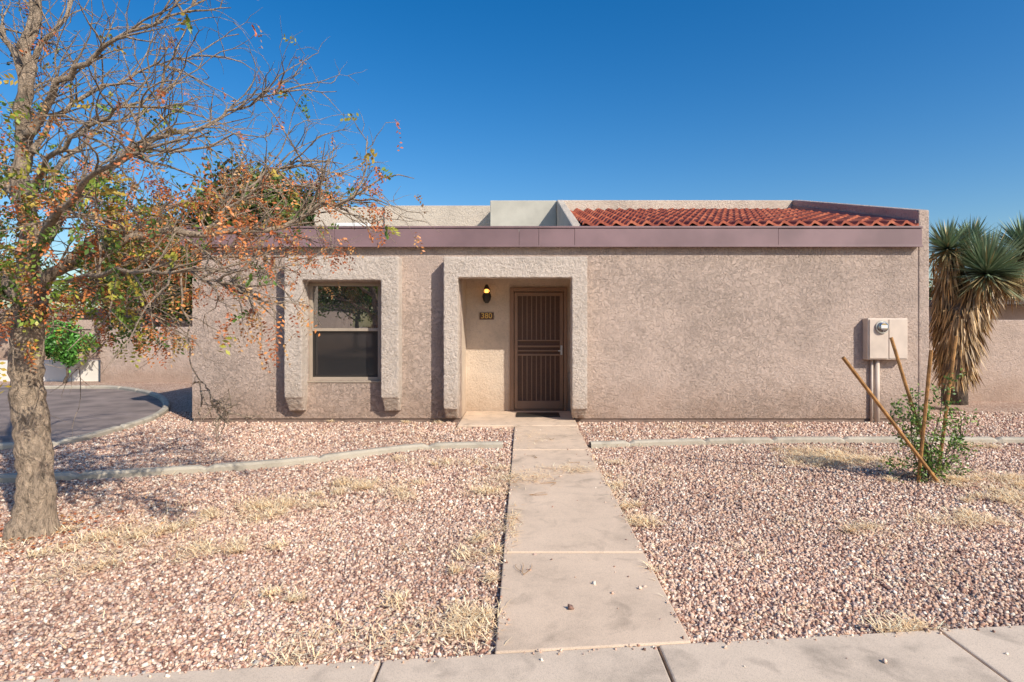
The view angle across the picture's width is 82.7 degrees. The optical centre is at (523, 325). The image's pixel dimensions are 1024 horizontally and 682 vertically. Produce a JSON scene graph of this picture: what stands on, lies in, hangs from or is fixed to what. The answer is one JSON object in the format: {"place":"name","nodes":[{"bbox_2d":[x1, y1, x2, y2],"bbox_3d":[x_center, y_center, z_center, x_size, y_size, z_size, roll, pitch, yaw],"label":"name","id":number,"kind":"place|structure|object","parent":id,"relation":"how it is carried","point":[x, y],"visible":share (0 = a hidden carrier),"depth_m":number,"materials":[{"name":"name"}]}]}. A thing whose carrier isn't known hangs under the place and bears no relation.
{"place":"outdoors","nodes":[
{"label":"outdoors","id":0,"kind":"place"},
{"bbox_2d":[0,360,99,380],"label":"pale wall","id":1,"kind":"structure","parent":0,"point":[89,371],"depth_m":15.60,"materials":[{"name":"paint"}]},
{"bbox_2d":[0,385,162,442],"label":"driveway","id":2,"kind":"structure","parent":0,"point":[100,409],"depth_m":10.34,"materials":[{"name":"grey asphalt"}]},
{"bbox_2d":[0,320,191,357],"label":"block wall","id":3,"kind":"structure","parent":0,"point":[5,346],"depth_m":27.00,"materials":[{"name":"beige concrete"}]},
{"bbox_2d":[0,309,191,326],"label":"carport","id":4,"kind":"object","parent":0,"point":[87,318],"visible":0.01,"depth_m":18.60,"materials":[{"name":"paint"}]},
{"bbox_2d":[335,223,370,225],"bbox_3d":[-3.550,-1.775,12.125,0.700,0.690,0.250,0,0,0],"label":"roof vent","id":5,"kind":"object","parent":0,"point":[350,224],"visible":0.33,"depth_m":12.00,"materials":[{"name":"white metal"}]},
{"bbox_2d":[0,625,1023,681],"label":"sidewalk","id":6,"kind":"structure","parent":0,"point":[964,655],"depth_m":2.50,"materials":[{"name":"concrete"}]},
{"bbox_2d":[0,358,1023,681],"bbox_3d":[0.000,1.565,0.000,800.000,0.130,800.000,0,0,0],"label":"ground","id":7,"kind":"structure","parent":0,"point":[178,394],"depth_m":4.17,"materials":[{"name":"beige gravel"}]},
{"bbox_2d":[0,251,61,308],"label":"background tree","id":8,"kind":"object","parent":7,"relation":"on","point":[3,293],"visible":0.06,"depth_m":25.17,"materials":[{"name":"green plant"}]},
{"bbox_2d":[44,318,99,382],"bbox_3d":[-11.834,0.630,15.075,1.559,1.790,1.269,0,0,35],"label":"vine shrub","id":9,"kind":"object","parent":7,"relation":"on","point":[69,357],"visible":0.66,"depth_m":14.88,"materials":[{"name":"green plant"}]},
{"bbox_2d":[0,385,169,449],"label":"garden curb","id":10,"kind":"structure","parent":7,"relation":"on","point":[165,408],"depth_m":8.95,"materials":[{"name":"concrete"}]},
{"bbox_2d":[71,201,194,326],"bbox_3d":[-10.983,-1.147,17.270,4.768,5.326,3.234,0,0,0],"label":"broadleaf tree","id":11,"kind":"object","parent":7,"relation":"on","point":[189,276],"visible":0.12,"depth_m":16.67,"materials":[{"name":"green plant"}]},
{"bbox_2d":[78,289,189,326],"bbox_3d":[-15.240,-0.937,25.012,5.791,4.952,4.283,0,0,0],"label":"background tree","id":12,"kind":"object","parent":7,"relation":"on","point":[167,323],"depth_m":24.05,"materials":[{"name":"green plant"}]},
{"bbox_2d":[100,327,191,381],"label":"block wall","id":13,"kind":"structure","parent":7,"relation":"on","point":[117,370],"depth_m":15.30,"materials":[{"name":"beige paint"}]},
{"bbox_2d":[0,0,440,581],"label":"sparse shade tree","id":14,"kind":"object","parent":7,"relation":"on","point":[30,312],"visible":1,"depth_m":3.96,"materials":[{"name":"brown plant"}]},
{"bbox_2d":[0,441,502,483],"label":"garden curb","id":15,"kind":"structure","parent":7,"relation":"on","point":[7,478],"depth_m":6.05,"materials":[{"name":"concrete"}]},
{"bbox_2d":[133,141,373,259],"bbox_3d":[-7.662,-1.861,17.037,7.054,6.805,3.796,0,0,0],"label":"broadleaf tree","id":16,"kind":"object","parent":7,"relation":"on","point":[209,219],"visible":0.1,"depth_m":16.31,"materials":[{"name":"green plant"}]},
{"bbox_2d":[0,419,1023,668],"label":"dry grass","id":17,"kind":"structure","parent":7,"relation":"on","point":[840,457],"depth_m":4.10,"materials":[{"name":"plant"}]},
{"bbox_2d":[462,279,570,417],"bbox_3d":[-0.090,0.200,9.635,2.020,2.600,0.830,0,0,0],"label":"entry recess","id":18,"kind":"object","parent":7,"relation":"on","point":[485,365],"visible":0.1,"depth_m":9.90,"materials":[{"name":"paint"}]},
{"bbox_2d":[482,284,490,302],"bbox_3d":[-0.620,-0.530,9.794,0.150,0.320,0.210,0,0,0],"label":"wall lantern","id":19,"kind":"object","parent":18,"relation":"attached to","point":[486,296],"depth_m":9.72,"materials":[{"name":"black metal"}]},
{"bbox_2d":[480,312,493,319],"bbox_3d":[-0.630,-0.160,9.889,0.240,0.120,0.019,0,0,0],"label":"number plaque","id":20,"kind":"object","parent":18,"relation":"attached to","point":[488,318],"visible":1,"depth_m":9.88,"materials":[{"name":"brown metal"}]},
{"bbox_2d":[510,287,566,410],"bbox_3d":[0.255,0.405,9.883,0.974,2.099,0.135,0,0,0],"label":"door frame","id":21,"kind":"structure","parent":18,"relation":"attached to","point":[563,350],"depth_m":9.86,"materials":[{"name":"metal"}]},
{"bbox_2d":[514,292,562,408],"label":"door bars","id":22,"kind":"object","parent":21,"relation":"attached to","point":[536,404],"depth_m":9.86,"materials":[{"name":"brown metal"}]},
{"bbox_2d":[518,296,559,400],"bbox_3d":[0.258,0.427,9.897,0.825,1.975,0.001,0,0,0],"label":"screen door","id":23,"kind":"structure","parent":22,"relation":"attached to","point":[539,348],"depth_m":9.90,"materials":[{"name":"brown metal"}]},
{"bbox_2d":[457,411,577,427],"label":"porch slab","id":24,"kind":"structure","parent":7,"relation":"on","point":[493,419],"depth_m":8.89,"materials":[{"name":"concrete"}]},
{"bbox_2d":[516,412,559,416],"bbox_3d":[0.230,1.446,9.410,0.700,0.016,0.420,0,0,0],"label":"door mat","id":25,"kind":"object","parent":24,"relation":"on","point":[537,414],"depth_m":9.38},
{"bbox_2d":[23,426,1011,681],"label":"loose pebbles","id":26,"kind":"object","parent":7,"relation":"on","point":[97,676],"visible":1,"depth_m":2.65,"materials":[{"name":"stone"}]},
{"bbox_2d":[194,417,921,421],"bbox_3d":[0.570,1.496,12.510,11.360,0.108,6.980,0,0,0],"label":"footing","id":27,"kind":"object","parent":7,"relation":"on","point":[576,419],"visible":0.16,"depth_m":9.02,"materials":[{"name":"brown concrete"}]},
{"bbox_2d":[192,232,917,417],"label":"front wall","id":28,"kind":"structure","parent":27,"relation":"on","point":[725,332],"depth_m":9.00,"materials":[{"name":"paint"}]},
{"bbox_2d":[284,256,402,410],"bbox_3d":[-2.745,0.135,8.890,1.744,2.363,0.294,0,0,0],"label":"window surround","id":29,"kind":"object","parent":28,"relation":"attached to","point":[386,271],"visible":0.91,"depth_m":8.75,"materials":[{"name":"beige paint"}]},
{"bbox_2d":[307,381,380,382],"bbox_3d":[-2.780,0.871,9.018,1.160,0.028,0.065,0,0,0],"label":"window sill","id":30,"kind":"structure","parent":28,"relation":"attached to","point":[343,381],"depth_m":8.99,"materials":[{"name":"beige paint"}]},
{"bbox_2d":[309,283,379,379],"bbox_3d":[-2.780,0.095,9.082,1.120,1.520,0.075,0,0,0],"label":"window frame","id":31,"kind":"object","parent":28,"relation":"in","point":[311,285],"visible":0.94,"depth_m":9.05,"materials":[{"name":"beige metal"}]},
{"bbox_2d":[313,286,377,327],"bbox_3d":[-2.780,-0.285,9.100,1.020,0.660,0.001,0,0,0],"label":"window pane","id":32,"kind":"object","parent":31,"relation":"in","point":[352,307],"visible":1,"depth_m":9.10,"materials":[{"name":"clear glass"}]},
{"bbox_2d":[313,331,377,376],"bbox_3d":[-2.780,0.448,9.090,1.020,0.715,0.040,0,0,0],"label":"window sash","id":33,"kind":"object","parent":31,"relation":"in","point":[314,375],"depth_m":9.07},
{"bbox_2d":[315,333,376,374],"bbox_3d":[-2.780,0.448,9.100,0.970,0.665,0.001,0,0,0],"label":"window pane","id":34,"kind":"object","parent":33,"relation":"in","point":[345,353],"visible":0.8,"depth_m":9.10,"materials":[{"name":"glass"}]},
{"bbox_2d":[443,256,587,417],"bbox_3d":[-0.124,0.189,8.890,2.184,2.473,0.295,0,0,0],"label":"door surround","id":35,"kind":"object","parent":28,"relation":"attached to","point":[573,270],"visible":1,"depth_m":8.75,"materials":[{"name":"paint"}]},
{"bbox_2d":[180,226,922,246],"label":"fascia","id":36,"kind":"structure","parent":28,"relation":"attached to","point":[685,236],"depth_m":8.90,"materials":[{"name":"metal"}]},
{"bbox_2d":[570,208,918,225],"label":"tile roof","id":37,"kind":"structure","parent":36,"relation":"on","point":[705,216],"depth_m":9.91,"materials":[{"name":"tile"}]},
{"bbox_2d":[863,318,907,422],"bbox_3d":[5.546,0.695,8.880,0.610,1.610,0.235,0,0,0],"label":"electric meter box","id":38,"kind":"object","parent":28,"relation":"attached to","point":[878,333],"visible":0.95,"depth_m":8.84,"materials":[{"name":"paint"}]},
{"bbox_2d":[792,200,928,417],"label":"parapet","id":39,"kind":"structure","parent":27,"relation":"on","point":[921,216],"depth_m":8.99,"materials":[{"name":"paint"}]},
{"bbox_3d":[0.570,-0.705,12.710,11.400,4.290,6.980,0,0,0],"label":"side wall","id":40,"kind":"object","parent":27,"relation":"on","visible":0},
{"bbox_3d":[0.585,-1.365,12.610,11.030,0.130,6.780,0,0,0],"label":"roof","id":41,"kind":"object","parent":40,"relation":"attached to","visible":0},
{"bbox_2d":[314,206,489,225],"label":"parapet","id":42,"kind":"structure","parent":41,"relation":"on","point":[460,216],"depth_m":14.15,"materials":[{"name":"paint"}]},
{"bbox_2d":[557,200,580,225],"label":"parapet","id":43,"kind":"structure","parent":41,"relation":"on","point":[565,216],"depth_m":11.07,"materials":[{"name":"paint"}]},
{"bbox_2d":[556,200,791,225],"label":"back parapet","id":44,"kind":"structure","parent":41,"relation":"on","point":[573,205],"depth_m":13.21,"materials":[{"name":"paint"}]},
{"bbox_2d":[791,206,916,225],"bbox_3d":[6.091,-2.085,11.110,0.032,1.270,4.180,0,0,0],"label":"parapet flashing","id":45,"kind":"object","parent":41,"relation":"on","point":[833,211],"visible":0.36,"depth_m":10.87,"materials":[{"name":"metal"}]},
{"bbox_2d":[495,426,690,653],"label":"concrete walkway","id":46,"kind":"structure","parent":7,"relation":"on","point":[545,591],"depth_m":3.53,"materials":[{"name":"beige concrete"}]},
{"bbox_2d":[483,437,631,574],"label":"fallen twigs","id":47,"kind":"object","parent":46,"relation":"on","point":[531,494],"visible":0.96,"depth_m":5.01,"materials":[{"name":"brown wood"}]},
{"bbox_2d":[589,436,1023,448],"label":"garden curb","id":48,"kind":"structure","parent":7,"relation":"on","point":[746,440],"depth_m":7.36,"materials":[{"name":"concrete"}]},
{"bbox_2d":[841,336,957,482],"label":"plant stakes","id":49,"kind":"object","parent":7,"relation":"on","point":[919,456],"visible":0.85,"depth_m":5.48,"materials":[{"name":"brown wood"}]},
{"bbox_2d":[878,368,982,482],"bbox_3d":[3.999,1.009,5.620,0.953,1.229,0.510,0,0,-9],"label":"young shrub","id":50,"kind":"object","parent":7,"relation":"on","point":[936,451],"visible":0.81,"depth_m":5.58,"materials":[{"name":"green plant"}]},
{"bbox_2d":[929,210,1023,404],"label":"yucca tree","id":51,"kind":"object","parent":7,"relation":"on","point":[965,311],"visible":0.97,"depth_m":10.19,"materials":[{"name":"green plant"}]},
{"bbox_2d":[0,0,1023,308],"label":"sky","id":52,"kind":"structure","parent":0,"point":[912,104],"materials":[{"name":"blue"}]},
{"bbox_2d":[490,200,555,231],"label":"mechanical parapet","id":53,"kind":"structure","parent":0,"point":[522,212],"depth_m":13.20,"materials":[{"name":"beige paint"}]},
{"bbox_2d":[929,273,956,299],"bbox_3d":[19.076,-0.974,29.797,6.458,4.976,4.284,0,0,0],"label":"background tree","id":54,"kind":"object","parent":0,"point":[930,290],"visible":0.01,"depth_m":28.88,"materials":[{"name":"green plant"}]},
{"bbox_2d":[929,320,1023,400],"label":"block wall","id":55,"kind":"structure","parent":0,"point":[1002,377],"depth_m":11.50,"materials":[{"name":"beige paint"}]},
{"bbox_2d":[929,299,1023,319],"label":"neighbour house","id":56,"kind":"structure","parent":0,"point":[1018,313],"depth_m":17.50,"materials":[{"name":"paint"}]}
]}

